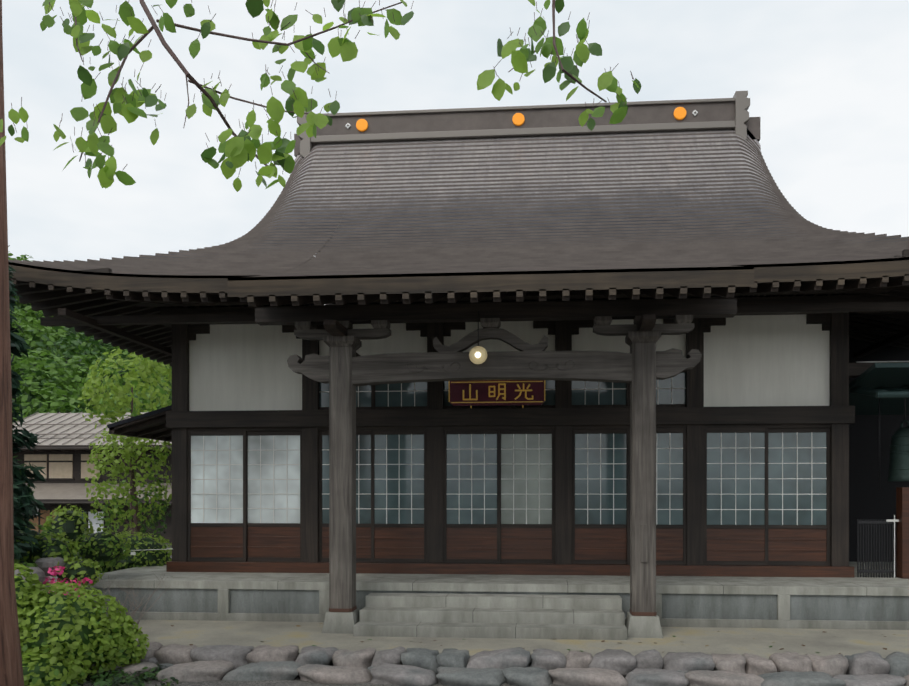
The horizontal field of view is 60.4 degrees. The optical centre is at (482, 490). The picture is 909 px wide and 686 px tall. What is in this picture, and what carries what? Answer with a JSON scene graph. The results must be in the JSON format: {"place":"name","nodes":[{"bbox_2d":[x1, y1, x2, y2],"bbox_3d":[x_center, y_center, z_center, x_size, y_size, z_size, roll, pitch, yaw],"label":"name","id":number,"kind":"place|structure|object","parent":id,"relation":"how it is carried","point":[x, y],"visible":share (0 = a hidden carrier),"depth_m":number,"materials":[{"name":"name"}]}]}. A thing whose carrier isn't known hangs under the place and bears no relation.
{"place":"outdoors","nodes":[
{"label":"outdoors","id":0,"kind":"place"},
{"bbox_2d":[8,251,171,423],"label":"hill","id":1,"kind":"structure","parent":0,"point":[53,371],"depth_m":66.10,"materials":[{"name":"green plant"}]},
{"bbox_2d":[0,0,640,191],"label":"tree branches","id":2,"kind":"object","parent":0,"point":[239,150],"visible":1,"depth_m":3.58,"materials":[{"name":"green plant"}]},
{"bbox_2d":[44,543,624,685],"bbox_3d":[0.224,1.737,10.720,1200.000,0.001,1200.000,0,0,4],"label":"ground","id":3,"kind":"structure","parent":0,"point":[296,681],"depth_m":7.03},
{"bbox_2d":[0,0,23,685],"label":"wooden pole","id":4,"kind":"object","parent":3,"relation":"on","point":[11,670],"visible":1,"depth_m":5.48,"materials":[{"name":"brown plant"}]},
{"bbox_2d":[8,245,47,566],"bbox_3d":[-5.774,-0.598,8.770,1.522,4.674,1.467,0,0,4],"label":"conifer","id":5,"kind":"object","parent":3,"relation":"on","point":[26,510],"visible":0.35,"depth_m":8.95,"materials":[{"name":"green plant"}]},
{"bbox_2d":[12,411,171,542],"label":"house","id":6,"kind":"structure","parent":3,"relation":"on","point":[61,453],"depth_m":26.96,"materials":[{"name":"brown wood"}]},
{"bbox_2d":[13,348,178,685],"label":"garden","id":7,"kind":"object","parent":3,"relation":"on","point":[66,638],"visible":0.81,"depth_m":9.18,"materials":[{"name":"green plant"}]},
{"bbox_2d":[78,549,165,554],"bbox_3d":[-5.843,0.845,10.993,3.527,0.133,0.021,0,0,17],"label":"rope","id":8,"kind":"object","parent":7,"relation":"attached to","point":[133,553],"visible":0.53,"depth_m":10.65,"materials":[{"name":"white"}]},
{"bbox_2d":[88,641,908,685],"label":"stone border","id":9,"kind":"object","parent":3,"relation":"on","point":[401,665],"visible":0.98,"depth_m":7.18,"materials":[{"name":"grey stone"}]},
{"bbox_2d":[108,619,908,666],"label":"apron","id":10,"kind":"object","parent":3,"relation":"on","point":[717,640],"visible":0.43,"depth_m":8.49,"materials":[{"name":"grey concrete"}]},
{"bbox_2d":[68,562,908,639],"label":"platform","id":11,"kind":"structure","parent":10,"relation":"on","point":[586,607],"depth_m":9.35,"materials":[{"name":"stone"}]},
{"bbox_2d":[849,296,908,578],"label":"annex","id":12,"kind":"object","parent":11,"relation":"on","point":[878,526],"visible":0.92,"depth_m":12.42,"materials":[{"name":"brown wood"}]},
{"bbox_2d":[879,398,908,489],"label":"bell","id":13,"kind":"object","parent":12,"relation":"hanging from","point":[898,469],"visible":1,"depth_m":10.36,"materials":[{"name":"green metal"}]},
{"bbox_2d":[255,299,736,637],"bbox_3d":[0.130,-0.248,9.519,5.500,3.770,2.210,0,0,4],"label":"porch","id":14,"kind":"object","parent":10,"relation":"on","point":[344,369],"visible":0.98,"depth_m":8.89,"materials":[{"name":"grey wood"}]},
{"bbox_2d":[469,311,486,363],"bbox_3d":[-0.057,-1.730,8.802,0.210,0.605,0.122,0,0,4],"label":"lamp","id":15,"kind":"object","parent":14,"relation":"attached to","point":[478,354],"visible":1,"depth_m":8.80,"materials":[{"name":"beige glass"}]},
{"bbox_2d":[449,380,544,407],"bbox_3d":[0.187,-1.304,10.497,1.300,0.387,0.050,0,0,4],"label":"sign","id":16,"kind":"object","parent":14,"relation":"attached to","point":[470,393],"visible":0.98,"depth_m":10.48,"materials":[{"name":"brown wood"}]},
{"bbox_2d":[134,623,895,684],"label":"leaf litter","id":17,"kind":"object","parent":3,"relation":"on","point":[567,649],"visible":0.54,"depth_m":8.40,"materials":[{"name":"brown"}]},
{"bbox_2d":[2,0,908,304],"label":"sky","id":18,"kind":"structure","parent":0,"point":[826,82],"materials":[{"name":"white"}]},
{"bbox_2d":[136,289,888,577],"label":"temple walls","id":19,"kind":"structure","parent":0,"point":[755,415],"depth_m":10.63,"materials":[{"name":"brown wood"}]},
{"bbox_2d":[107,405,171,441],"bbox_3d":[-4.709,-1.042,13.313,1.119,0.446,4.200,0,0,4],"label":"side canopy","id":20,"kind":"object","parent":19,"relation":"attached to","point":[150,425],"visible":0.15,"depth_m":11.36,"materials":[{"name":"wood"}]},
{"bbox_2d":[8,117,908,307],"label":"roof","id":21,"kind":"structure","parent":19,"relation":"on","point":[678,209],"depth_m":12.01,"materials":[{"name":"tile"}]},
{"bbox_2d":[297,91,749,157],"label":"ridge","id":22,"kind":"structure","parent":21,"relation":"on","point":[562,119],"depth_m":14.47,"materials":[{"name":"grey metal"}]},
{"bbox_2d":[9,249,908,366],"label":"rafters","id":23,"kind":"object","parent":19,"relation":"on","point":[121,320],"visible":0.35,"depth_m":9.75,"materials":[{"name":"brown wood"}]}
]}

